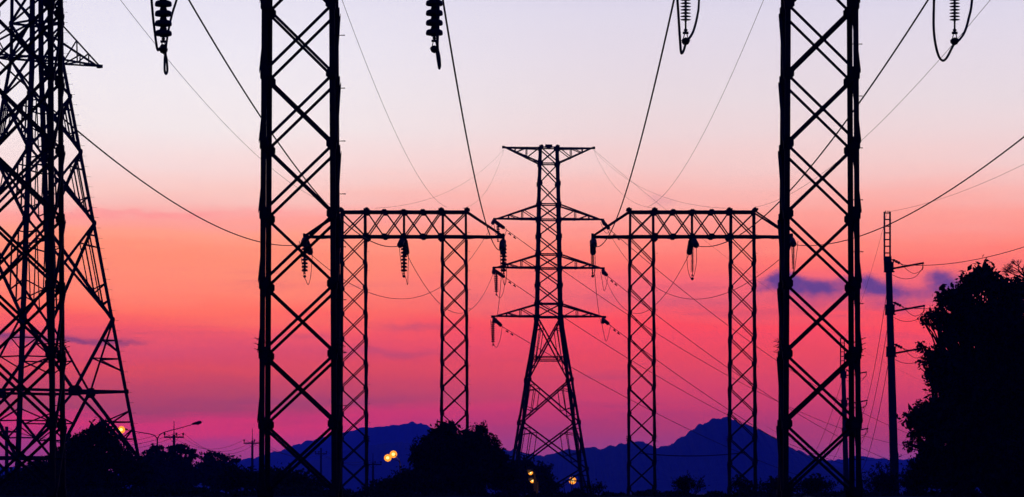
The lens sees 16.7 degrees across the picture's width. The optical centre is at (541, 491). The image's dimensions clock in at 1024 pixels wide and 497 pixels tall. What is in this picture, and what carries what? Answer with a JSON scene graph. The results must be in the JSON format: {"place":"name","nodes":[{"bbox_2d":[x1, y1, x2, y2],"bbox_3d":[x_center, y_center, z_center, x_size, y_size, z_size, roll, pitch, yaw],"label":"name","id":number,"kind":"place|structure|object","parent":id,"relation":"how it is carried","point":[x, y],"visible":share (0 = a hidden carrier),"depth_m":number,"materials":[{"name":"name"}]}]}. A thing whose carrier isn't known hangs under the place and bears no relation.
{"place":"outdoors","nodes":[
{"label":"outdoors","id":0,"kind":"place"},
{"bbox_2d":[0,421,507,475],"bbox_3d":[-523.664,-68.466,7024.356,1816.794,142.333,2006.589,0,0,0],"label":"hill","id":1,"kind":"structure","parent":0,"point":[405,433],"depth_m":6773.04,"materials":[{"name":"blue"}]},
{"bbox_2d":[126,441,414,491],"bbox_3d":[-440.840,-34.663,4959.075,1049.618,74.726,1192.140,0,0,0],"label":"hill","id":2,"kind":"structure","parent":0,"point":[377,452],"depth_m":4774.76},
{"bbox_2d":[306,240,312,254],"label":"tension insulator","id":3,"kind":"object","parent":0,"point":[310,251],"visible":0.59,"depth_m":145.35,"materials":[{"name":"brown ceramic"}]},
{"bbox_2d":[0,492,985,496],"bbox_3d":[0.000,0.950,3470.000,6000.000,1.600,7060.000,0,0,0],"label":"ground","id":4,"kind":"structure","parent":0,"point":[490,494],"depth_m":117.38,"materials":[{"name":"soil"}]},
{"bbox_2d":[0,426,15,473],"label":"crossarm pole","id":5,"kind":"object","parent":4,"relation":"on","point":[6,445],"visible":0.14,"depth_m":259.96,"materials":[{"name":"concrete"}]},
{"bbox_2d":[0,0,144,489],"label":"lattice pylon","id":6,"kind":"object","parent":4,"relation":"on","point":[76,389],"visible":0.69,"depth_m":169.64,"materials":[{"name":"metal"}]},
{"bbox_2d":[0,417,158,495],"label":"broadleaf tree","id":7,"kind":"object","parent":4,"relation":"on","point":[95,453],"visible":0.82,"depth_m":137.66,"materials":[{"name":"black plant"}]},
{"bbox_2d":[139,443,178,488],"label":"rain tree","id":8,"kind":"object","parent":4,"relation":"on","point":[158,462],"visible":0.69,"depth_m":249.55,"materials":[{"name":"black plant"}]},
{"bbox_2d":[118,421,201,445],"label":"street lamp","id":9,"kind":"object","parent":4,"relation":"on","point":[122,429],"visible":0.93,"depth_m":299.96,"materials":[{"name":"metal"}]},
{"bbox_2d":[0,0,346,496],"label":"steel gantry","id":10,"kind":"object","parent":4,"relation":"on","point":[53,352],"visible":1,"depth_m":51.46,"materials":[{"name":"metal"}]},
{"bbox_2d":[155,0,171,53],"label":"insulator string","id":11,"kind":"object","parent":10,"relation":"hanging from","point":[163,22],"visible":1,"depth_m":51.92,"materials":[{"name":"ceramic"}]},
{"bbox_2d":[150,0,177,74],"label":"jumper cable","id":12,"kind":"object","parent":11,"relation":"hanging from","point":[165,66],"visible":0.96,"depth_m":52.08,"materials":[{"name":"metal"}]},
{"bbox_2d":[426,0,442,52],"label":"insulator string","id":13,"kind":"object","parent":10,"relation":"hanging from","point":[431,22],"visible":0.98,"depth_m":51.93,"materials":[{"name":"ceramic"}]},
{"bbox_2d":[436,0,440,69],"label":"jumper cable","id":14,"kind":"object","parent":13,"relation":"hanging from","point":[438,57],"visible":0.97,"depth_m":51.77,"materials":[{"name":"metal"}]},
{"bbox_2d":[164,433,183,444],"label":"crossarm pole","id":15,"kind":"object","parent":4,"relation":"on","point":[174,437],"visible":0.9,"depth_m":329.83,"materials":[{"name":"concrete"}]},
{"bbox_2d":[163,443,213,492],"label":"rain tree","id":16,"kind":"object","parent":4,"relation":"on","point":[187,472],"visible":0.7,"depth_m":254.52,"materials":[{"name":"black plant"}]},
{"bbox_2d":[191,450,245,492],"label":"rain tree","id":17,"kind":"object","parent":4,"relation":"on","point":[210,463],"visible":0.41,"depth_m":259.47,"materials":[{"name":"black plant"}]},
{"bbox_2d":[244,428,258,470],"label":"crossarm pole","id":18,"kind":"object","parent":4,"relation":"on","point":[252,457],"visible":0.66,"depth_m":389.96,"materials":[{"name":"concrete"}]},
{"bbox_2d":[206,462,330,491],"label":"bush","id":19,"kind":"object","parent":4,"relation":"on","point":[232,478],"visible":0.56,"depth_m":126.78,"materials":[{"name":"black plant"}]},
{"bbox_2d":[315,448,326,473],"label":"crossarm pole","id":20,"kind":"object","parent":4,"relation":"on","point":[320,453],"visible":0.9,"depth_m":519.94,"materials":[{"name":"concrete"}]},
{"bbox_2d":[369,461,381,485],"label":"crossarm pole","id":21,"kind":"object","parent":4,"relation":"on","point":[372,464],"visible":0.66,"depth_m":439.92,"materials":[{"name":"concrete"}]},
{"bbox_2d":[384,451,400,470],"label":"street lamp","id":22,"kind":"object","parent":4,"relation":"on","point":[387,457],"visible":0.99,"depth_m":420.00,"materials":[{"name":"metal"}]},
{"bbox_2d":[357,465,446,495],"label":"bush","id":23,"kind":"object","parent":4,"relation":"on","point":[404,479],"visible":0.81,"depth_m":127.80,"materials":[{"name":"black plant"}]},
{"bbox_2d":[303,207,504,490],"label":"steel gantry","id":24,"kind":"object","parent":4,"relation":"on","point":[441,237],"visible":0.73,"depth_m":143.50,"materials":[{"name":"metal"}]},
{"bbox_2d":[121,1,328,203],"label":"earth wire","id":25,"kind":"object","parent":24,"relation":"attached to","point":[200,97],"visible":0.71,"depth_m":84.18,"materials":[{"name":"metal"}]},
{"bbox_2d":[302,244,307,277],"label":"insulator string","id":26,"kind":"object","parent":24,"relation":"hanging from","point":[304,263],"visible":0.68,"depth_m":143.92,"materials":[{"name":"ceramic"}]},
{"bbox_2d":[299,241,312,284],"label":"jumper cable","id":27,"kind":"object","parent":26,"relation":"hanging from","point":[311,267],"visible":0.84,"depth_m":144.28,"materials":[{"name":"metal"}]},
{"bbox_2d":[342,0,443,205],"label":"earth wire","id":28,"kind":"object","parent":24,"relation":"attached to","point":[378,93],"visible":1,"depth_m":82.91,"materials":[{"name":"metal"}]},
{"bbox_2d":[397,238,404,247],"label":"tension insulator","id":29,"kind":"object","parent":24,"relation":"attached to","point":[401,241],"visible":1,"depth_m":142.32,"materials":[{"name":"brown ceramic"}]},
{"bbox_2d":[188,0,399,246],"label":"power cable","id":30,"kind":"object","parent":29,"relation":"attached to","point":[191,4],"visible":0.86,"depth_m":67.99,"materials":[{"name":"metal"}]},
{"bbox_2d":[401,238,406,277],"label":"insulator string","id":31,"kind":"object","parent":24,"relation":"hanging from","point":[403,252],"visible":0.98,"depth_m":143.93,"materials":[{"name":"ceramic"}]},
{"bbox_2d":[398,242,408,284],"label":"jumper cable","id":32,"kind":"object","parent":31,"relation":"hanging from","point":[401,264],"visible":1,"depth_m":143.80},
{"bbox_2d":[405,240,409,254],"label":"tension insulator","id":33,"kind":"object","parent":24,"relation":"attached to","point":[407,247],"visible":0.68,"depth_m":145.18,"materials":[{"name":"brown ceramic"}]},
{"bbox_2d":[499,240,505,250],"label":"tension insulator","id":34,"kind":"object","parent":24,"relation":"attached to","point":[502,243],"visible":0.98,"depth_m":142.45,"materials":[{"name":"brown ceramic"}]},
{"bbox_2d":[501,239,506,277],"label":"insulator string","id":35,"kind":"object","parent":24,"relation":"hanging from","point":[503,260],"visible":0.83,"depth_m":143.92,"materials":[{"name":"ceramic"}]},
{"bbox_2d":[500,248,506,284],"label":"jumper cable","id":36,"kind":"object","parent":35,"relation":"hanging from","point":[501,269],"visible":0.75,"depth_m":143.89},
{"bbox_2d":[405,419,527,493],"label":"broadleaf tree","id":37,"kind":"object","parent":4,"relation":"on","point":[476,459],"visible":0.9,"depth_m":135.59,"materials":[{"name":"black plant"}]},
{"bbox_2d":[494,455,562,495],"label":"broadleaf tree","id":38,"kind":"object","parent":4,"relation":"on","point":[544,476],"visible":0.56,"depth_m":214.62,"materials":[{"name":"black plant"}]},
{"bbox_2d":[526,468,536,493],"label":"street lamp","id":39,"kind":"object","parent":4,"relation":"on","point":[530,471],"visible":0.99,"depth_m":195.95,"materials":[{"name":"metal"}]},
{"bbox_2d":[528,476,538,493],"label":"street lamp","id":40,"kind":"object","parent":4,"relation":"on","point":[530,478],"visible":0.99,"depth_m":197.86,"materials":[{"name":"metal"}]},
{"bbox_2d":[491,144,605,492],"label":"lattice pylon","id":41,"kind":"object","parent":4,"relation":"on","point":[537,267],"visible":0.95,"depth_m":239.37,"materials":[{"name":"metal"}]},
{"bbox_2d":[496,222,499,241],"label":"insulator string","id":42,"kind":"object","parent":41,"relation":"hanging from","point":[497,227],"visible":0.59,"depth_m":239.54,"materials":[{"name":"ceramic"}]},
{"bbox_2d":[495,220,504,228],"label":"tension insulator","id":43,"kind":"object","parent":41,"relation":"attached to","point":[502,226],"visible":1,"depth_m":240.57,"materials":[{"name":"brown ceramic"}]},
{"bbox_2d":[507,230,914,447],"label":"power cable","id":44,"kind":"object","parent":43,"relation":"attached to","point":[673,343],"visible":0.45,"depth_m":299.24,"materials":[{"name":"metal"}]},
{"bbox_2d":[599,154,921,380],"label":"earth wire","id":45,"kind":"object","parent":41,"relation":"attached to","point":[734,263],"visible":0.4,"depth_m":288.40,"materials":[{"name":"metal"}]},
{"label":"tension insulator","id":46,"kind":"object","parent":41,"relation":"attached to","visible":0},
{"bbox_2d":[610,230,925,439],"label":"power cable","id":47,"kind":"object","parent":46,"relation":"attached to","point":[725,323],"visible":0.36,"depth_m":279.02,"materials":[{"name":"metal"}]},
{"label":"tension insulator","id":48,"kind":"object","parent":41,"relation":"attached to","visible":0},
{"bbox_2d":[608,276,906,466],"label":"power cable","id":49,"kind":"object","parent":48,"relation":"attached to","point":[733,371],"visible":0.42,"depth_m":282.19,"materials":[{"name":"metal"}]},
{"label":"tension insulator","id":50,"kind":"object","parent":41,"relation":"attached to","visible":0},
{"bbox_2d":[611,326,867,485],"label":"power cable","id":51,"kind":"object","parent":50,"relation":"attached to","point":[714,400],"visible":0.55,"depth_m":277.70,"materials":[{"name":"metal"}]},
{"bbox_2d":[581,479,606,495],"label":"bush","id":52,"kind":"object","parent":4,"relation":"on","point":[589,488],"visible":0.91,"depth_m":126.92,"materials":[{"name":"black plant"}]},
{"bbox_2d":[670,470,709,493],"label":"bush","id":53,"kind":"object","parent":4,"relation":"on","point":[682,482],"visible":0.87,"depth_m":126.91,"materials":[{"name":"black plant"}]},
{"bbox_2d":[591,207,792,495],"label":"steel gantry","id":54,"kind":"object","parent":4,"relation":"on","point":[654,237],"visible":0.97,"depth_m":143.49,"materials":[{"name":"metal"}]},
{"bbox_2d":[591,248,594,277],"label":"insulator string","id":55,"kind":"object","parent":54,"relation":"hanging from","point":[592,268],"visible":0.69,"depth_m":143.96,"materials":[{"name":"ceramic"}]},
{"bbox_2d":[591,248,595,274],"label":"jumper cable","id":56,"kind":"object","parent":55,"relation":"hanging from","point":[591,262],"visible":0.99,"depth_m":143.08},
{"bbox_2d":[686,240,691,254],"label":"tension insulator","id":57,"kind":"object","parent":54,"relation":"attached to","point":[689,246],"visible":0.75,"depth_m":145.11,"materials":[{"name":"brown ceramic"}]},
{"bbox_2d":[690,238,693,279],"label":"insulator string","id":58,"kind":"object","parent":54,"relation":"hanging from","point":[692,260],"visible":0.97,"depth_m":143.97,"materials":[{"name":"ceramic"}]},
{"bbox_2d":[687,247,696,277],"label":"jumper cable","id":59,"kind":"object","parent":58,"relation":"attached to","point":[696,261],"visible":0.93,"depth_m":144.47,"materials":[{"name":"metal"}]},
{"bbox_2d":[648,0,763,206],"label":"earth wire","id":60,"kind":"object","parent":54,"relation":"attached to","point":[721,96],"visible":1,"depth_m":83.55,"materials":[{"name":"metal"}]},
{"bbox_2d":[791,247,794,277],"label":"insulator string","id":61,"kind":"object","parent":54,"relation":"hanging from","point":[793,257],"visible":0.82,"depth_m":143.96,"materials":[{"name":"ceramic"}]},
{"bbox_2d":[757,0,989,206],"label":"earth wire","id":62,"kind":"object","parent":54,"relation":"attached to","point":[896,106],"visible":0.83,"depth_m":86.67,"materials":[{"name":"metal"}]},
{"bbox_2d":[728,470,754,492],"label":"bush","id":63,"kind":"object","parent":4,"relation":"on","point":[744,484],"visible":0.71,"depth_m":126.94,"materials":[{"name":"black plant"}]},
{"bbox_2d":[752,475,802,492],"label":"bush","id":64,"kind":"object","parent":4,"relation":"on","point":[773,485],"visible":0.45,"depth_m":126.88,"materials":[{"name":"black plant"}]},
{"bbox_2d":[795,472,839,493],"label":"bush","id":65,"kind":"object","parent":4,"relation":"on","point":[811,484],"visible":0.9,"depth_m":126.85,"materials":[{"name":"black plant"}]},
{"bbox_2d":[774,0,865,496],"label":"steel gantry","id":66,"kind":"object","parent":4,"relation":"on","point":[853,353],"visible":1,"depth_m":51.46,"materials":[{"name":"metal"}]},
{"bbox_2d":[680,0,690,44],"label":"insulator string","id":67,"kind":"object","parent":66,"relation":"hanging from","point":[685,40],"visible":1,"depth_m":51.97,"materials":[{"name":"ceramic"}]},
{"bbox_2d":[676,0,699,54],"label":"jumper cable","id":68,"kind":"object","parent":67,"relation":"attached to","point":[679,30],"visible":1,"depth_m":51.90,"materials":[{"name":"metal"}]},
{"bbox_2d":[949,0,959,44],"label":"insulator string","id":69,"kind":"object","parent":66,"relation":"hanging from","point":[954,41],"visible":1,"depth_m":51.97,"materials":[{"name":"ceramic"}]},
{"bbox_2d":[932,0,972,61],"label":"jumper cable","id":70,"kind":"object","parent":69,"relation":"hanging from","point":[934,35],"visible":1,"depth_m":51.85,"materials":[{"name":"metal"}]},
{"bbox_2d":[840,338,867,490],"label":"davit arm pole","id":71,"kind":"object","parent":4,"relation":"on","point":[843,377],"visible":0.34,"depth_m":269.82,"materials":[{"name":"concrete"}]},
{"bbox_2d":[862,459,900,494],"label":"bush","id":72,"kind":"object","parent":4,"relation":"on","point":[883,481],"visible":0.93,"depth_m":125.88,"materials":[{"name":"black plant"}]},
{"bbox_2d":[884,211,924,492],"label":"davit arm pole","id":73,"kind":"object","parent":4,"relation":"on","point":[890,310],"visible":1,"depth_m":179.82,"materials":[{"name":"concrete"}]},
{"bbox_2d":[862,299,885,414],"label":"power cable","id":74,"kind":"object","parent":73,"relation":"attached to","point":[876,356],"visible":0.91,"depth_m":212.08,"materials":[{"name":"metal"}]},
{"bbox_2d":[861,332,886,443],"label":"power cable","id":75,"kind":"object","parent":73,"relation":"attached to","point":[877,385],"visible":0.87,"depth_m":208.37,"materials":[{"name":"metal"}]},
{"bbox_2d":[861,366,887,470],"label":"power cable","id":76,"kind":"object","parent":73,"relation":"attached to","point":[877,417],"visible":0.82,"depth_m":205.52,"materials":[{"name":"metal"}]},
{"bbox_2d":[890,164,1023,211],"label":"earth wire","id":77,"kind":"object","parent":73,"relation":"attached to","point":[961,191],"visible":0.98,"depth_m":153.62,"materials":[{"name":"metal"}]},
{"bbox_2d":[910,247,1022,265],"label":"power cable","id":78,"kind":"object","parent":73,"relation":"attached to","point":[965,261],"visible":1,"depth_m":159.40,"materials":[{"name":"metal"}]},
{"bbox_2d":[893,455,920,491],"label":"bush","id":79,"kind":"object","parent":4,"relation":"on","point":[906,484],"visible":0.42,"depth_m":124.92,"materials":[{"name":"black plant"}]},
{"bbox_2d":[896,255,1023,496],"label":"broadleaf tree","id":80,"kind":"object","parent":4,"relation":"on","point":[966,420],"visible":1,"depth_m":91.64,"materials":[{"name":"black plant"}]},
{"bbox_2d":[1002,259,1023,278],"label":"tree","id":81,"kind":"object","parent":4,"relation":"on","point":[1009,267],"visible":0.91,"depth_m":112.04,"materials":[{"name":"black plant"}]},
{"bbox_2d":[0,0,1023,471],"label":"sky","id":82,"kind":"structure","parent":0,"point":[184,295],"materials":[{"name":"pink"}]},
{"bbox_2d":[420,417,980,492],"bbox_3d":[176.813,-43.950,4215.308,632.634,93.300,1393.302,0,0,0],"label":"hill","id":83,"kind":"structure","parent":0,"point":[607,465],"depth_m":3941.98,"materials":[{"name":"blue"}]},
{"bbox_2d":[827,456,978,488],"bbox_3d":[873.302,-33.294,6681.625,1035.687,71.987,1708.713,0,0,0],"label":"hill","id":84,"kind":"structure","parent":0,"point":[868,464],"depth_m":6490.15,"materials":[{"name":"blue"}]},
{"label":"tension insulator","id":85,"kind":"object","parent":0,"visible":0},
{"bbox_2d":[407,255,493,312],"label":"power cable","id":86,"kind":"object","parent":85,"relation":"attached to","point":[435,299],"visible":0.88,"depth_m":168.75,"materials":[{"name":"metal"}]},
{"bbox_2d":[494,271,497,295],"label":"insulator string","id":87,"kind":"object","parent":85,"relation":"hanging from","point":[496,280],"visible":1,"depth_m":239.51,"materials":[{"name":"ceramic"}]},
{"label":"tension insulator","id":88,"kind":"object","parent":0,"visible":0},
{"bbox_2d":[491,322,494,345],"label":"insulator string","id":89,"kind":"object","parent":88,"relation":"hanging from","point":[493,330],"visible":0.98,"depth_m":239.53,"materials":[{"name":"ceramic"}]},
{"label":"tension insulator","id":90,"kind":"object","parent":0,"visible":0},
{"bbox_2d":[0,61,297,245],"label":"power cable","id":91,"kind":"object","parent":90,"relation":"attached to","point":[23,83],"visible":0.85,"depth_m":80.44,"materials":[{"name":"metal"}]},
{"bbox_3d":[-1.580,-8.045,53.250,0.254,0.364,1.504,0,0,0],"label":"tension insulator","id":92,"kind":"object","parent":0,"visible":0},
{"bbox_2d":[442,0,501,250],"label":"power cable","id":93,"kind":"object","parent":92,"relation":"attached to","point":[462,113],"visible":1,"depth_m":68.86,"materials":[{"name":"metal"}]},
{"bbox_3d":[2.130,-8.045,53.250,0.254,0.364,1.504,0,0,0],"label":"tension insulator","id":94,"kind":"object","parent":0,"visible":0},
{"bbox_2d":[595,0,674,246],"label":"power cable","id":95,"kind":"object","parent":94,"relation":"attached to","point":[672,6],"visible":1,"depth_m":68.59,"materials":[{"name":"metal"}]},
{"bbox_2d":[591,238,596,247],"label":"tension insulator","id":96,"kind":"object","parent":95,"relation":"attached to","point":[593,242],"visible":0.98,"depth_m":142.31,"materials":[{"name":"brown ceramic"}]},
{"bbox_3d":[6.210,-8.045,53.250,0.254,0.364,1.504,0,0,0],"label":"tension insulator","id":97,"kind":"object","parent":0,"visible":0},
{"bbox_2d":[696,0,928,246],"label":"power cable","id":98,"kind":"object","parent":97,"relation":"attached to","point":[922,8],"visible":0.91,"depth_m":70.41,"materials":[{"name":"metal"}]},
{"bbox_2d":[691,238,698,247],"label":"tension insulator","id":99,"kind":"object","parent":98,"relation":"attached to","point":[694,241],"visible":1,"depth_m":142.31,"materials":[{"name":"brown ceramic"}]},
{"bbox_3d":[10.290,-8.045,53.250,0.254,0.364,1.504,0,0,0],"label":"tension insulator","id":100,"kind":"object","parent":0,"visible":0},
{"bbox_2d":[793,136,1023,245],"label":"power cable","id":101,"kind":"object","parent":100,"relation":"attached to","point":[937,197],"visible":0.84,"depth_m":89.31,"materials":[{"name":"metal"}]},
{"bbox_2d":[790,237,796,246],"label":"tension insulator","id":102,"kind":"object","parent":101,"relation":"attached to","point":[792,241],"visible":0.92,"depth_m":142.30,"materials":[{"name":"brown ceramic"}]},
{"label":"tension insulator","id":103,"kind":"object","parent":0,"visible":0},
{"bbox_2d":[313,223,492,298],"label":"power cable","id":104,"kind":"object","parent":103,"relation":"attached to","point":[395,298],"visible":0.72,"depth_m":176.29,"materials":[{"name":"metal"}]},
{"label":"tension insulator","id":105,"kind":"object","parent":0,"visible":0},
{"bbox_2d":[604,224,778,298],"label":"power cable","id":106,"kind":"object","parent":105,"relation":"attached to","point":[703,298],"visible":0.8,"depth_m":176.41,"materials":[{"name":"metal"}]},
{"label":"tension insulator","id":107,"kind":"object","parent":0,"visible":0},
{"bbox_2d":[604,255,688,313],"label":"power cable","id":108,"kind":"object","parent":107,"relation":"attached to","point":[660,299],"visible":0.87,"depth_m":167.30,"materials":[{"name":"metal"}]},
{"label":"tension insulator","id":109,"kind":"object","parent":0,"visible":0},
{"bbox_2d":[593,258,602,323],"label":"power cable","id":110,"kind":"object","parent":109,"relation":"attached to","point":[596,294],"visible":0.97,"depth_m":169.19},
{"bbox_2d":[590,240,595,254],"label":"tension insulator","id":111,"kind":"object","parent":110,"relation":"attached to","point":[594,252],"visible":0.37,"depth_m":145.34,"materials":[{"name":"brown ceramic"}]},
{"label":"tension insulator","id":112,"kind":"object","parent":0,"visible":0},
{"bbox_2d":[505,277,901,477],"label":"power cable","id":113,"kind":"object","parent":112,"relation":"attached to","point":[663,379],"visible":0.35,"depth_m":292.88,"materials":[{"name":"metal"}]},
{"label":"tension insulator","id":114,"kind":"object","parent":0,"visible":0},
{"bbox_2d":[503,327,841,488],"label":"power cable","id":115,"kind":"object","parent":114,"relation":"attached to","point":[643,406],"visible":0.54,"depth_m":286.80,"materials":[{"name":"metal"}]}
]}

